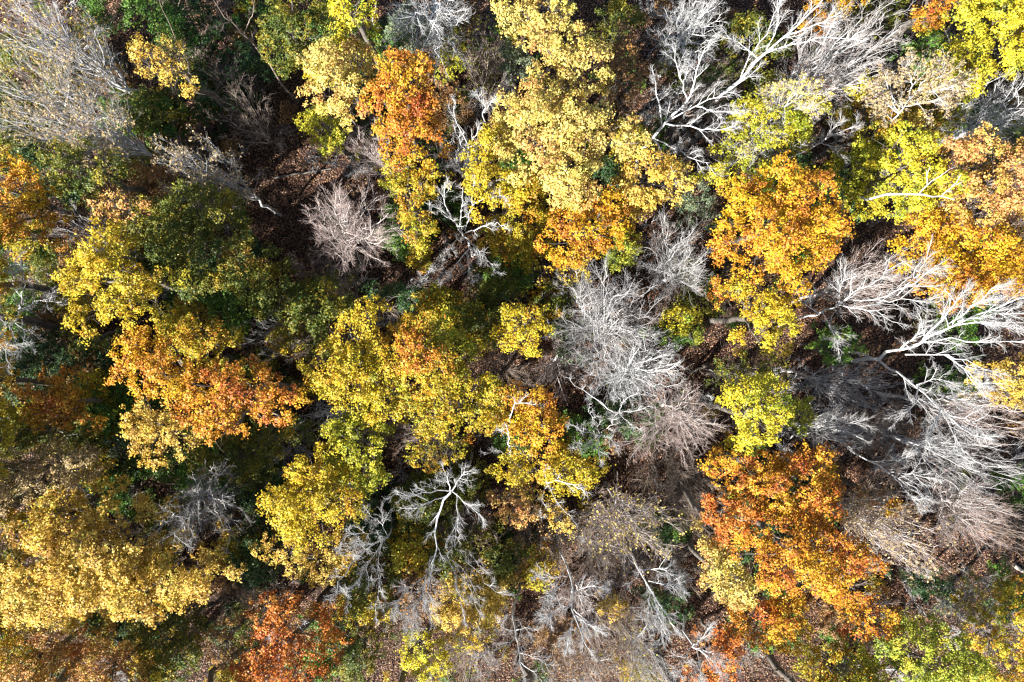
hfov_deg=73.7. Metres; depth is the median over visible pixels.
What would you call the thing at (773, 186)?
understory tree
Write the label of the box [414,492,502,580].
bare tree
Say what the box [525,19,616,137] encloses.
autumn tree
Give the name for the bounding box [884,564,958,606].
autumn tree
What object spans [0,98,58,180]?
understory tree
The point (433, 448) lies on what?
autumn tree
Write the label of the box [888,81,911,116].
leafy bush
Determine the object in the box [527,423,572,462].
bare sapling
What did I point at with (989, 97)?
leafy bush
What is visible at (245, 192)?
bare tree
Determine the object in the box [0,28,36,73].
understory tree
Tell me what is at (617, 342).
leafy bush
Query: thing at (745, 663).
bare sapling
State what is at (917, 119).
autumn tree
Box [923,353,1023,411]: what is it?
autumn tree
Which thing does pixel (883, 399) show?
bare sapling
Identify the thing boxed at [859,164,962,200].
bare tree
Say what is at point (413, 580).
understory tree
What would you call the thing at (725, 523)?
autumn tree
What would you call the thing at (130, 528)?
bare sapling
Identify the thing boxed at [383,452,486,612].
bare tree
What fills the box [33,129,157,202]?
autumn tree
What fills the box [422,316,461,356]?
understory tree
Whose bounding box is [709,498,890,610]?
autumn tree
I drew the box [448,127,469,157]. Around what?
leafy bush
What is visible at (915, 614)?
leafy bush
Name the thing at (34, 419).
understory tree
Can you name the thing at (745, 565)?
understory tree
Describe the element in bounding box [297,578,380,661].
bare sapling
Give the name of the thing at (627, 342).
leafy bush
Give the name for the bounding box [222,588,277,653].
understory tree
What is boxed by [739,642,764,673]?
bare sapling
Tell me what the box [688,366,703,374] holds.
fallen log
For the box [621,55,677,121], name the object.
bare sapling
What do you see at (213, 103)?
understory tree
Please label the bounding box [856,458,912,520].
bare sapling
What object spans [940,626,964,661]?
bare sapling
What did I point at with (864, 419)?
bare tree
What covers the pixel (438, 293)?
understory tree
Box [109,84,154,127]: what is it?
understory tree
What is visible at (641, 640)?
bare sapling
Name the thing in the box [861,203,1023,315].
autumn tree
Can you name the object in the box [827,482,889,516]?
autumn tree
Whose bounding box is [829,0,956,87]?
autumn tree
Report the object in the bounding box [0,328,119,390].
autumn tree
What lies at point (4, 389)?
understory tree
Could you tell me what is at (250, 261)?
autumn tree
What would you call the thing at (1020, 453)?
bare sapling
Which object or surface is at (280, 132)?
bare sapling
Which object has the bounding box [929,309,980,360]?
understory tree
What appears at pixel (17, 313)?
understory tree
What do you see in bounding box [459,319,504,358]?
understory tree
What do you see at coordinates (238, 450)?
bare sapling
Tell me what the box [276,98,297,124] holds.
leafy bush
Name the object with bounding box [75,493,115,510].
bare sapling
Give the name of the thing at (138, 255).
understory tree
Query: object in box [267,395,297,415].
bare sapling
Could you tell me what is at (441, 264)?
bare sapling
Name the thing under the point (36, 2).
bare sapling
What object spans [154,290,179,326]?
leafy bush
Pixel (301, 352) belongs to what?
leafy bush
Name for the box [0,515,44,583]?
bare sapling
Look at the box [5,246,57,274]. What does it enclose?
leafy bush
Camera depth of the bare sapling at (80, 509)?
66.98 m
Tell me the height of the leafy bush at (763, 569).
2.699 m
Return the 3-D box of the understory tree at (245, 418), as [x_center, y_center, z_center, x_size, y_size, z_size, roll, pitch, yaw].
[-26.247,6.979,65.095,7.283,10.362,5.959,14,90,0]
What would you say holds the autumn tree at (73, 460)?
on the ground
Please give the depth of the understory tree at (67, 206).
65.22 m
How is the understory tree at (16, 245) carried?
on the ground
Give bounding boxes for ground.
[0,0,1023,681]
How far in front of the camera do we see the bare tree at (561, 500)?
54.16 m
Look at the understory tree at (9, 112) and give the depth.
64.64 m
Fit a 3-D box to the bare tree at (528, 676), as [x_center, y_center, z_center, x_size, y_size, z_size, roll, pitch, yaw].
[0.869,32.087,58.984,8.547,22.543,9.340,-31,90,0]
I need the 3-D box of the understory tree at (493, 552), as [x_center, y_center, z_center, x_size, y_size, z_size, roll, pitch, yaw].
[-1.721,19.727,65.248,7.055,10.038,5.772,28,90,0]
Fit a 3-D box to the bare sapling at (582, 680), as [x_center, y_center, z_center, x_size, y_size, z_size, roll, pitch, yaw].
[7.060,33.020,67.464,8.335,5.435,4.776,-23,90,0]
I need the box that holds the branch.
[934,128,961,142]
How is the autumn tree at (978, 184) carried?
on the ground
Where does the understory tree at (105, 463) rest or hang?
on the ground
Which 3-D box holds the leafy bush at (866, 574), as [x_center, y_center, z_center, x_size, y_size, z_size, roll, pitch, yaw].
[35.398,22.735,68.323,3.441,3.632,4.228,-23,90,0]
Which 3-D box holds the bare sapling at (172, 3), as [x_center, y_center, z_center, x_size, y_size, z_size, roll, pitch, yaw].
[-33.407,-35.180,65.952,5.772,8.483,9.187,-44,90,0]
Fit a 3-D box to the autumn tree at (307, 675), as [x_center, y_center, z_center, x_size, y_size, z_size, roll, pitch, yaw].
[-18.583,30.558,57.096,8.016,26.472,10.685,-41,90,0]
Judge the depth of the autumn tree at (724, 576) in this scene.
53.99 m
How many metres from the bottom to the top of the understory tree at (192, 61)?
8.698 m
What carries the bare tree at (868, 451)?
on the ground
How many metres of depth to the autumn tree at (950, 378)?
64.41 m
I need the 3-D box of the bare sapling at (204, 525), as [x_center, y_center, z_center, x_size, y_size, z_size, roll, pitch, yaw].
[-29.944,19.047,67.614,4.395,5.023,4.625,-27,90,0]
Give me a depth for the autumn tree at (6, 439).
52.99 m
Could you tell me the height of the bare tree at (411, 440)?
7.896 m
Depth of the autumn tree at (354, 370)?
51.55 m
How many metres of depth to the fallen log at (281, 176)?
69.67 m
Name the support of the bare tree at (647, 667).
on the ground
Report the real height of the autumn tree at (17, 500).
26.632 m
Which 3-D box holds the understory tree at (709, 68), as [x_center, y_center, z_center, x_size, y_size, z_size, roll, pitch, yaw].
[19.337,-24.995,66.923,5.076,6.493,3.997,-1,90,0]
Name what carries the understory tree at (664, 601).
on the ground
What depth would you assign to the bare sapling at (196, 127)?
67.87 m
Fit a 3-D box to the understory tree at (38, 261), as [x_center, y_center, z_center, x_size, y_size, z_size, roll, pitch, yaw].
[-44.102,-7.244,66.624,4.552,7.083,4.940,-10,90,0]
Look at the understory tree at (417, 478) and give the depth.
63.94 m
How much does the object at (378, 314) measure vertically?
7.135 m
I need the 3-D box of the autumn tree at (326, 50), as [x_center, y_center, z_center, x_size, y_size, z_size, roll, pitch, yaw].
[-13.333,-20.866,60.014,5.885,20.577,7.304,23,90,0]
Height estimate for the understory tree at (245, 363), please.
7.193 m
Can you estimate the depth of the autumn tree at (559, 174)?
50.21 m
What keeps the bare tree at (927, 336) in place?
on the ground
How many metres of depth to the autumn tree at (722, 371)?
56.97 m
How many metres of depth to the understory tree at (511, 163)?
64.37 m
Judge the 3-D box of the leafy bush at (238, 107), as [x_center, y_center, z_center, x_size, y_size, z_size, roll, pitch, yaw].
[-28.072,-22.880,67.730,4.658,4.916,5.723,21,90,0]
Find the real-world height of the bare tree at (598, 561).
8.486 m
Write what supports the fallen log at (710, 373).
on the ground
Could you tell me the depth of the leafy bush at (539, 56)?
68.23 m
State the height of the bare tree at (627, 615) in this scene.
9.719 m
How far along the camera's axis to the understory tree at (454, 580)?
63.62 m
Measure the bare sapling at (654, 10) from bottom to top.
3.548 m
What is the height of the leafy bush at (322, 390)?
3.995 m
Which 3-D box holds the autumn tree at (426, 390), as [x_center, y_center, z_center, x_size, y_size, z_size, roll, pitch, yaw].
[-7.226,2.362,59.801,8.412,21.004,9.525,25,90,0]
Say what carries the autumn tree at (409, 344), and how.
on the ground
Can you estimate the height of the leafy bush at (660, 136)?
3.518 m
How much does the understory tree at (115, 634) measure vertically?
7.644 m
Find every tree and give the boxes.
[0,0,154,107]
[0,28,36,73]
[0,28,95,113]
[0,34,189,186]
[0,52,145,165]
[0,77,69,134]
[0,83,39,150]
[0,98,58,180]
[0,109,22,161]
[0,128,104,209]
[0,143,112,251]
[0,211,71,269]
[0,228,92,322]
[0,238,17,282]
[0,245,68,375]
[0,281,68,356]
[0,295,56,333]
[0,313,99,350]
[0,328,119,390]
[0,356,70,395]
[0,383,25,430]
[0,396,75,482]
[0,402,119,459]
[0,450,111,517]
[0,456,67,512]
[0,469,73,508]
[0,469,247,635]
[0,497,42,546]
[0,502,26,515]
[0,510,49,599]
[0,524,89,591]
[0,544,31,613]
[0,577,86,675]
[0,601,104,681]
[1,326,73,411]
[1,404,24,417]
[1,606,59,675]
[10,360,151,440]
[10,397,80,453]
[20,639,91,677]
[21,436,154,494]
[22,536,109,608]
[23,295,103,347]
[23,489,100,541]
[26,241,75,288]
[28,0,113,74]
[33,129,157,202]
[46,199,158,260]
[48,364,114,426]
[50,67,90,101]
[50,214,227,349]
[51,169,115,219]
[51,284,122,328]
[55,319,154,353]
[56,222,136,278]
[57,643,93,681]
[59,558,144,639]
[60,333,132,388]
[63,602,192,681]
[65,403,141,469]
[67,235,146,284]
[68,365,147,428]
[70,420,165,497]
[71,358,156,419]
[77,0,129,37]
[80,175,154,230]
[80,333,135,370]
[80,432,140,492]
[83,370,172,458]
[83,584,165,647]
[86,187,201,231]
[91,612,152,655]
[92,62,139,94]
[94,455,157,521]
[96,87,190,150]
[103,251,171,303]
[103,320,260,414]
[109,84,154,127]
[111,148,162,181]
[113,595,191,681]
[116,397,221,471]
[120,0,179,38]
[120,83,202,173]
[120,176,282,303]
[121,596,225,681]
[122,623,195,681]
[125,29,239,126]
[126,150,191,214]
[131,428,195,488]
[135,574,180,626]
[137,493,202,554]
[138,160,187,198]
[140,539,178,580]
[145,0,219,59]
[148,459,253,555]
[149,124,282,216]
[150,636,257,681]
[153,1,226,129]
[153,309,259,381]
[154,53,219,113]
[160,0,232,62]
[163,295,220,339]
[165,421,241,502]
[166,172,217,240]
[166,354,315,447]
[184,5,265,93]
[185,58,253,141]
[185,410,321,493]
[188,228,270,311]
[193,384,269,451]
[194,266,275,336]
[194,539,246,595]
[196,48,286,154]
[197,596,252,651]
[199,0,298,103]
[200,596,268,673]
[203,650,251,681]
[210,523,277,571]
[212,446,292,532]
[214,36,287,106]
[220,235,285,283]
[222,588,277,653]
[224,512,285,594]
[228,255,317,321]
[228,586,359,681]
[229,345,270,390]
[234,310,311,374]
[238,343,289,389]
[248,357,317,412]
[248,524,369,588]
[255,0,346,83]
[255,441,371,556]
[265,319,309,361]
[265,617,308,660]
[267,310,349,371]
[271,267,358,368]
[286,484,313,513]
[289,240,368,319]
[290,602,330,646]
[293,103,365,162]
[294,32,391,139]
[296,294,407,426]
[297,274,344,316]
[298,0,358,44]
[298,610,364,681]
[299,173,409,278]
[300,400,358,442]
[302,30,363,88]
[303,643,334,681]
[308,449,368,500]
[308,523,342,562]
[318,407,396,503]
[319,614,397,681]
[322,385,372,444]
[324,0,386,89]
[324,500,395,626]
[326,526,408,619]
[329,578,400,628]
[334,482,404,557]
[340,62,392,137]
[342,114,406,185]
[344,477,420,550]
[355,39,455,179]
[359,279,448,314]
[363,24,409,63]
[363,119,406,170]
[363,497,396,542]
[364,310,490,425]
[371,12,428,64]
[371,86,428,150]
[373,0,474,83]
[374,197,424,263]
[377,155,456,259]
[378,528,452,648]
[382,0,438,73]
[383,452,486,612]
[383,515,443,577]
[383,530,419,579]
[383,642,418,681]
[386,560,442,627]
[387,458,465,542]
[388,482,421,524]
[393,326,449,377]
[393,403,455,467]
[395,188,457,250]
[395,620,455,681]
[396,371,523,442]
[403,41,458,101]
[404,432,475,476]
[405,240,434,274]
[405,453,468,515]
[408,503,474,582]
[410,280,473,328]
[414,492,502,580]
[420,7,483,68]
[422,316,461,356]
[425,173,512,264]
[426,0,485,52]
[428,557,520,638]
[429,286,494,338]
[431,23,466,88]
[431,86,477,138]
[431,622,505,681]
[433,127,482,190]
[436,558,484,603]
[438,668,489,681]
[439,246,503,285]
[440,297,490,341]
[444,619,499,655]
[446,513,514,636]
[448,94,494,184]
[448,299,526,351]
[448,444,501,512]
[450,14,521,127]
[455,517,531,591]
[456,120,543,223]
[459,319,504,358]
[465,338,543,393]
[466,254,528,317]
[466,578,554,681]
[468,86,503,129]
[469,583,499,622]
[472,77,656,214]
[474,197,560,275]
[479,422,527,455]
[480,250,537,300]
[484,438,615,501]
[484,477,544,529]
[487,11,514,85]
[489,300,562,358]
[489,412,543,467]
[490,0,577,79]
[490,149,544,194]
[490,523,540,574]
[492,501,578,589]
[497,382,569,457]
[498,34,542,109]
[500,169,556,216]
[509,395,537,421]
[512,541,560,596]
[512,659,558,681]
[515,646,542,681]
[520,597,590,681]
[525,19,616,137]
[527,332,606,402]
[529,276,586,332]
[530,533,611,661]
[532,495,576,535]
[533,183,633,277]
[533,606,570,651]
[537,466,589,526]
[543,239,669,386]
[543,614,641,681]
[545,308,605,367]
[546,250,598,291]
[554,569,623,678]
[557,408,613,458]
[561,471,689,578]
[566,375,652,433]
[566,402,622,465]
[567,530,655,602]
[575,326,693,409]
[579,0,648,81]
[581,364,663,439]
[587,590,677,681]
[590,16,650,138]
[590,155,630,205]
[590,201,636,242]
[594,581,629,624]
[598,231,644,273]
[605,620,690,681]
[608,117,660,167]
[610,142,698,224]
[610,366,734,468]
[612,468,628,518]
[613,652,670,681]
[623,525,692,649]
[627,210,714,303]
[630,562,696,627]
[631,38,767,186]
[639,320,698,350]
[640,465,663,514]
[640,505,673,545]
[641,505,693,552]
[641,538,706,605]
[645,0,736,79]
[650,33,697,97]
[650,435,725,527]
[651,473,722,540]
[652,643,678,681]
[666,180,720,232]
[666,610,741,681]
[667,257,730,334]
[670,472,766,548]
[671,43,754,133]
[680,656,740,681]
[682,515,769,615]
[685,62,732,105]
[688,74,832,194]
[690,616,746,681]
[691,273,738,310]
[694,371,794,456]
[695,0,870,124]
[696,5,796,109]
[696,439,852,531]
[702,342,793,394]
[705,149,857,298]
[706,274,803,360]
[707,540,747,577]
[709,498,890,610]
[716,489,797,573]
[725,566,817,658]
[735,571,808,655]
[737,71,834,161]
[738,455,813,546]
[749,160,808,219]
[754,0,915,132]
[757,142,852,220]
[757,200,839,266]
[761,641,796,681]
[761,662,794,681]
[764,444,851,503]
[773,0,869,66]
[774,398,884,457]
[775,395,817,437]
[778,231,954,363]
[778,401,876,444]
[785,107,863,162]
[787,352,908,420]
[788,634,892,681]
[791,234,923,322]
[796,68,873,133]
[800,483,955,582]
[804,564,904,643]
[806,133,908,221]
[806,598,854,641]
[806,641,876,681]
[808,167,876,236]
[810,91,903,170]
[811,0,911,62]
[812,453,844,481]
[823,390,945,486]
[827,433,946,512]
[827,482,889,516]
[828,119,970,224]
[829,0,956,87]
[831,277,1023,401]
[838,347,1006,468]
[839,44,980,171]
[840,476,904,518]
[847,600,999,681]
[852,108,941,159]
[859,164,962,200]
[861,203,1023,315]
[864,26,955,95]
[865,421,1023,510]
[866,121,1023,231]
[871,0,1023,103]
[878,61,982,137]
[878,368,1023,450]
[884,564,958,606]
[889,67,950,110]
[897,481,1023,578]
[898,99,973,166]
[899,461,1019,555]
[901,38,978,97]
[911,358,979,405]
[919,557,1004,635]
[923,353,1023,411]
[924,66,1023,157]
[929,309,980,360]
[935,567,1023,681]
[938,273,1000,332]
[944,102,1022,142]
[957,109,1023,189]
[957,567,1015,589]
[969,0,1023,46]
[982,552,1023,629]
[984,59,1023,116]
[985,461,1023,512]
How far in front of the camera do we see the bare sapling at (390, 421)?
66.14 m
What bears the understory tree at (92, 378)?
on the ground
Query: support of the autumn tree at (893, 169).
on the ground
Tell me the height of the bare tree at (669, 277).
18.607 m
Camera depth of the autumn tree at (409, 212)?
53.58 m
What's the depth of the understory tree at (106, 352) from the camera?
66.48 m
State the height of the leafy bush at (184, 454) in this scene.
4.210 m
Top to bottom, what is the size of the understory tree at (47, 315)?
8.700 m
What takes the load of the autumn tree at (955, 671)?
on the ground
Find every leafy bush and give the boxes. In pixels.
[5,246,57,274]
[7,241,60,280]
[12,216,53,269]
[33,0,115,49]
[54,494,99,541]
[70,64,110,91]
[76,323,101,361]
[96,51,126,75]
[101,430,165,459]
[126,251,165,282]
[149,86,174,102]
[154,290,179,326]
[167,440,204,485]
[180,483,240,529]
[184,351,211,368]
[192,78,250,125]
[199,12,257,52]
[216,134,241,167]
[225,0,275,31]
[227,0,257,24]
[228,20,258,49]
[230,655,252,681]
[249,307,282,330]
[273,36,294,57]
[274,458,289,496]
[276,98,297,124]
[280,258,308,282]
[283,648,316,670]
[288,340,314,364]
[292,57,301,74]
[296,559,316,584]
[296,653,335,681]
[306,372,341,412]
[327,213,341,240]
[328,383,365,417]
[330,0,362,20]
[344,20,365,45]
[345,379,357,390]
[364,235,380,260]
[370,67,405,98]
[418,128,457,182]
[421,183,443,205]
[438,176,460,202]
[440,184,473,230]
[441,84,476,135]
[447,225,463,244]
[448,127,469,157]
[496,645,512,662]
[499,580,521,600]
[499,590,513,609]
[514,486,536,507]
[522,285,549,311]
[525,500,549,522]
[531,274,564,297]
[533,50,549,60]
[545,307,569,325]
[559,450,586,473]
[561,428,587,456]
[562,122,598,147]
[562,151,619,201]
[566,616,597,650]
[570,481,598,511]
[588,63,611,82]
[593,153,625,194]
[595,425,624,459]
[606,0,631,14]
[612,331,632,351]
[618,320,642,350]
[619,45,646,92]
[631,429,659,451]
[632,112,649,135]
[633,523,663,553]
[634,428,664,450]
[643,360,656,376]
[649,115,673,152]
[652,345,678,376]
[654,0,681,27]
[655,303,701,339]
[663,259,711,296]
[666,384,690,414]
[675,323,705,344]
[680,392,700,409]
[696,406,717,420]
[700,14,753,71]
[701,89,727,116]
[706,210,749,261]
[712,424,751,455]
[713,446,762,484]
[714,6,739,27]
[716,485,745,514]
[725,312,751,328]
[728,610,743,632]
[747,427,768,461]
[749,559,775,589]
[753,154,813,197]
[761,260,783,286]
[763,121,784,154]
[767,254,795,294]
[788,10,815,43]
[796,507,838,527]
[799,320,869,367]
[815,593,864,648]
[823,101,853,124]
[847,630,880,659]
[851,554,883,593]
[853,101,873,123]
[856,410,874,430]
[856,565,888,592]
[878,140,913,172]
[884,398,908,420]
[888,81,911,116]
[893,599,950,642]
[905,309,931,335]
[906,161,954,206]
[924,295,944,321]
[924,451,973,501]
[934,146,950,154]
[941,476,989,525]
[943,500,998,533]
[963,221,992,250]
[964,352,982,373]
[969,81,1016,122]
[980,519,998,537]
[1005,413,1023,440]
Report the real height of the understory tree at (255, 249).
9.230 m
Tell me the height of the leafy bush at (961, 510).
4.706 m
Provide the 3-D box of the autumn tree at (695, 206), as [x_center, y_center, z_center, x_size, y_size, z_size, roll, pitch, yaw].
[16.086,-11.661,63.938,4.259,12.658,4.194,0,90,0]
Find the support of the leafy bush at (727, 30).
on the ground
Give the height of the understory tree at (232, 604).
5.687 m
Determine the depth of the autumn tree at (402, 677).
63.26 m
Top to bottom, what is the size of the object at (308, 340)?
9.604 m
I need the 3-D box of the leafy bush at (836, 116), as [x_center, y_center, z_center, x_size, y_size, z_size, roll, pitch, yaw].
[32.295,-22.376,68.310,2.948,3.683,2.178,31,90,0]
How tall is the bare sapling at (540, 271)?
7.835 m
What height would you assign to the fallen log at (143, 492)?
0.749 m
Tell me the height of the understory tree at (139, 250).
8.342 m
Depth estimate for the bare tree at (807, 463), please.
64.80 m
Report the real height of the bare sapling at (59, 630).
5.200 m
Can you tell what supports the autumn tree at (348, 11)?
on the ground
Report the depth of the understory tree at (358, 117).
65.18 m
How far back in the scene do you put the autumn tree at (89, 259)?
48.90 m
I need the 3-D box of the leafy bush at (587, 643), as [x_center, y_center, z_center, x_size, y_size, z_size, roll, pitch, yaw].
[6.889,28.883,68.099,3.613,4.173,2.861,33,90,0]
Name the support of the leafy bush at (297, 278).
on the ground
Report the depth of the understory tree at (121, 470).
63.30 m
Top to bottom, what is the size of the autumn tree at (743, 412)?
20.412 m
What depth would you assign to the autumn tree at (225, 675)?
62.91 m
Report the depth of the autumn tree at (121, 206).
54.35 m
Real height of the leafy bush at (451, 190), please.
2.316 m
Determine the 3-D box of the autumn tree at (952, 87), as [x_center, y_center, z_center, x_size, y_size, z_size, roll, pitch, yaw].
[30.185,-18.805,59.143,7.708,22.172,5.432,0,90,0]
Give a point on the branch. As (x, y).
(942, 140)
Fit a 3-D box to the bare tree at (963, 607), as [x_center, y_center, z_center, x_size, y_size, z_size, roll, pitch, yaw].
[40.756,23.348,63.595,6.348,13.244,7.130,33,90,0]
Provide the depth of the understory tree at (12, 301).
62.24 m
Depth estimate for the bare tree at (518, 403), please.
52.46 m
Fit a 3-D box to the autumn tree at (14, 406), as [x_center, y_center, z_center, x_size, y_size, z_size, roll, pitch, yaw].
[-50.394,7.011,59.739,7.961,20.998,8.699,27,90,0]
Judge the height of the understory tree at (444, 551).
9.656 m
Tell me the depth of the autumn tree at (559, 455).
57.46 m
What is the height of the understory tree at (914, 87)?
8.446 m
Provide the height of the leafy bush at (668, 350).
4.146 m
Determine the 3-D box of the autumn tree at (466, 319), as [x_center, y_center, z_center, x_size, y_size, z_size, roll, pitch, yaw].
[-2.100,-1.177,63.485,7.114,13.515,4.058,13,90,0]
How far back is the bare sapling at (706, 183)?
66.68 m
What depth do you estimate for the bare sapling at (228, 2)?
68.15 m
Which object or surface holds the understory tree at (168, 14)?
on the ground
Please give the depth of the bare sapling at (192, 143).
67.44 m
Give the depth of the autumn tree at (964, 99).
58.03 m
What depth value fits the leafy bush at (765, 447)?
67.39 m
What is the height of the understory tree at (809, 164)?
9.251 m
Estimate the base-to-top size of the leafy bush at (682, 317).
12.101 m
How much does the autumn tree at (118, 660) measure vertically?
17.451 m
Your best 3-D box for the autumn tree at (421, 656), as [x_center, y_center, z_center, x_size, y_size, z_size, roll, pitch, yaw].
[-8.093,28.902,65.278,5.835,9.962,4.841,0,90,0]
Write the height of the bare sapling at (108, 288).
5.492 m
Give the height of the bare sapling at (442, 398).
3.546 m
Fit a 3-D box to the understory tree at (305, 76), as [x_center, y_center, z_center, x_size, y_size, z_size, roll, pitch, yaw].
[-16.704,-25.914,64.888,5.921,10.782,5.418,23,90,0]
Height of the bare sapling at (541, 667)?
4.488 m
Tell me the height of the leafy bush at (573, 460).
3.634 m
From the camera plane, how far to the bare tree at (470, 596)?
53.95 m
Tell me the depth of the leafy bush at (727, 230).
67.80 m
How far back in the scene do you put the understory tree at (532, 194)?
61.39 m
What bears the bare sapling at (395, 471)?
on the ground
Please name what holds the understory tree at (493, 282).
on the ground
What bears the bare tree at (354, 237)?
on the ground
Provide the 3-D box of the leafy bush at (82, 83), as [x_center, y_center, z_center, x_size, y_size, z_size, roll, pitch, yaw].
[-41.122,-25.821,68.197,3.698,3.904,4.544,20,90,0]
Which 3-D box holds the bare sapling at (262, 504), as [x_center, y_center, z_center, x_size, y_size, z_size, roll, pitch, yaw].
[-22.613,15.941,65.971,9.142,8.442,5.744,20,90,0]
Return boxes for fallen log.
[130,489,150,497]
[186,29,213,65]
[273,166,330,178]
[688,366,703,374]
[706,372,718,378]
[788,374,820,382]
[1012,563,1023,573]
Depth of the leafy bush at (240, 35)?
67.45 m
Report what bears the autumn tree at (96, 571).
on the ground
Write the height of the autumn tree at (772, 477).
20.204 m
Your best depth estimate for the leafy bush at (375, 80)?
67.61 m
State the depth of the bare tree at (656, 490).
62.31 m
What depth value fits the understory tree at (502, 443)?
65.03 m
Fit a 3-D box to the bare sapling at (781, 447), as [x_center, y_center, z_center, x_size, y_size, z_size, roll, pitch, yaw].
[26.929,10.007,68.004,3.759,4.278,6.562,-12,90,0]
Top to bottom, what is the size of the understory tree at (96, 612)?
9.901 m
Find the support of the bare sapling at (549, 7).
on the ground
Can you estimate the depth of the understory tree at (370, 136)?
65.30 m
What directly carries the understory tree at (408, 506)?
on the ground
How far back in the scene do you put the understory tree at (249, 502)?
63.74 m
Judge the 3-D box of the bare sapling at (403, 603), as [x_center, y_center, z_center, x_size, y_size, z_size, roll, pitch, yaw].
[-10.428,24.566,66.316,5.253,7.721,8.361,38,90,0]
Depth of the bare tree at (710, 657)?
52.49 m
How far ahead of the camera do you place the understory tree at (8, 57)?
62.21 m
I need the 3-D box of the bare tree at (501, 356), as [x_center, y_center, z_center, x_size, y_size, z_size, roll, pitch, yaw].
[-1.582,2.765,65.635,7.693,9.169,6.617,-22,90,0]
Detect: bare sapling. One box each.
[0,0,77,30]
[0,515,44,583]
[1,232,61,303]
[8,472,62,525]
[17,30,111,122]
[17,615,89,653]
[18,102,58,138]
[63,482,102,557]
[70,501,145,565]
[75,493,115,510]
[83,247,150,307]
[88,71,123,103]
[100,189,137,228]
[100,512,160,572]
[100,650,134,681]
[120,515,139,547]
[129,80,184,109]
[132,133,219,179]
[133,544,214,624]
[148,466,227,534]
[153,0,189,10]
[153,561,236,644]
[158,279,235,315]
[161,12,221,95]
[166,120,223,166]
[168,118,217,168]
[174,200,234,250]
[181,112,217,163]
[183,514,229,548]
[186,476,263,532]
[202,0,240,10]
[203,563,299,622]
[210,431,253,466]
[214,582,257,627]
[217,511,243,546]
[222,55,285,99]
[222,99,297,155]
[232,473,312,540]
[249,43,284,69]
[255,32,291,58]
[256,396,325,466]
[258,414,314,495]
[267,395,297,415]
[277,445,338,521]
[279,242,334,316]
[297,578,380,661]
[298,31,372,96]
[300,113,347,170]
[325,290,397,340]
[326,267,366,290]
[331,559,410,636]
[333,139,389,176]
[338,122,377,146]
[343,157,375,178]
[359,309,407,337]
[360,547,435,627]
[362,38,442,84]
[362,398,431,448]
[364,456,419,491]
[373,377,423,460]
[378,191,410,242]
[379,579,439,642]
[390,624,425,668]
[393,121,451,183]
[398,263,445,302]
[405,501,480,582]
[410,73,469,109]
[417,232,455,284]
[418,0,482,62]
[418,136,454,164]
[421,99,482,175]
[423,385,459,414]
[428,429,476,465]
[443,625,468,675]
[448,595,532,669]
[450,339,485,368]
[454,369,497,423]
[455,25,512,69]
[462,267,546,312]
[466,420,529,457]
[470,53,526,121]
[472,0,535,76]
[500,192,524,230]
[503,200,551,285]
[516,653,553,681]
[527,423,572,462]
[533,524,581,563]
[538,0,572,18]
[543,241,581,294]
[547,649,621,681]
[549,242,597,311]
[549,517,635,589]
[552,527,578,576]
[570,482,635,543]
[573,505,639,542]
[578,523,642,580]
[584,162,643,239]
[597,390,623,434]
[602,666,633,681]
[612,606,661,681]
[613,539,650,575]
[617,552,673,623]
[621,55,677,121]
[623,432,676,493]
[625,285,699,334]
[626,75,705,134]
[634,135,712,197]
[635,235,662,266]
[638,0,674,25]
[640,386,717,431]
[642,109,697,166]
[647,134,696,165]
[667,133,720,185]
[671,158,698,195]
[676,1,727,66]
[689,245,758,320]
[690,115,719,147]
[695,85,763,155]
[734,623,787,677]
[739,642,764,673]
[763,412,796,469]
[767,357,811,439]
[795,381,870,442]
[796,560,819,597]
[825,61,849,100]
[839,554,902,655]
[841,22,898,81]
[841,656,902,680]
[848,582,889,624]
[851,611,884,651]
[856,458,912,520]
[867,425,955,499]
[870,388,915,457]
[870,519,913,561]
[885,27,967,74]
[900,561,929,613]
[917,275,969,320]
[919,411,956,458]
[926,366,996,416]
[927,104,988,148]
[936,433,998,462]
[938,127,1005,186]
[939,464,960,498]
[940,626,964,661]
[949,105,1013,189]
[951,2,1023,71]
[952,611,1023,657]
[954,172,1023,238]
[983,636,1012,670]
[991,103,1023,181]
[998,495,1023,543]
[1005,397,1023,454]
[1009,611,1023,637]
[1010,217,1023,247]
[1010,430,1023,472]
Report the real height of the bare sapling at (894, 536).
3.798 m
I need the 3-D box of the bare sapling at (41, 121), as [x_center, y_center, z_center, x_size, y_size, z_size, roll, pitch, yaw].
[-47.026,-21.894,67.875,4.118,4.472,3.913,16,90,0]
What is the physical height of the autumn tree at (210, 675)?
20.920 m
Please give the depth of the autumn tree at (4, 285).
55.25 m
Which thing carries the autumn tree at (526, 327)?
on the ground
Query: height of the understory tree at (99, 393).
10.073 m
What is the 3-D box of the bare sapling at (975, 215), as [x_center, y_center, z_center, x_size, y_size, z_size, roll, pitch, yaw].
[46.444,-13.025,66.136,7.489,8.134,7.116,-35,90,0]
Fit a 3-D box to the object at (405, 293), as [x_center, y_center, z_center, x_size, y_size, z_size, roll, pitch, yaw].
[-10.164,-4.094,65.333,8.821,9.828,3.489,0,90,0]
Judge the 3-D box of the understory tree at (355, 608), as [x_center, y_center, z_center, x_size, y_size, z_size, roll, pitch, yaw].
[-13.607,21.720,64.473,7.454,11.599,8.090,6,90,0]
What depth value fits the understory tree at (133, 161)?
65.56 m
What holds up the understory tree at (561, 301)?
on the ground
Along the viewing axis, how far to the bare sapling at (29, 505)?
65.88 m
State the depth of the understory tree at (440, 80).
64.09 m

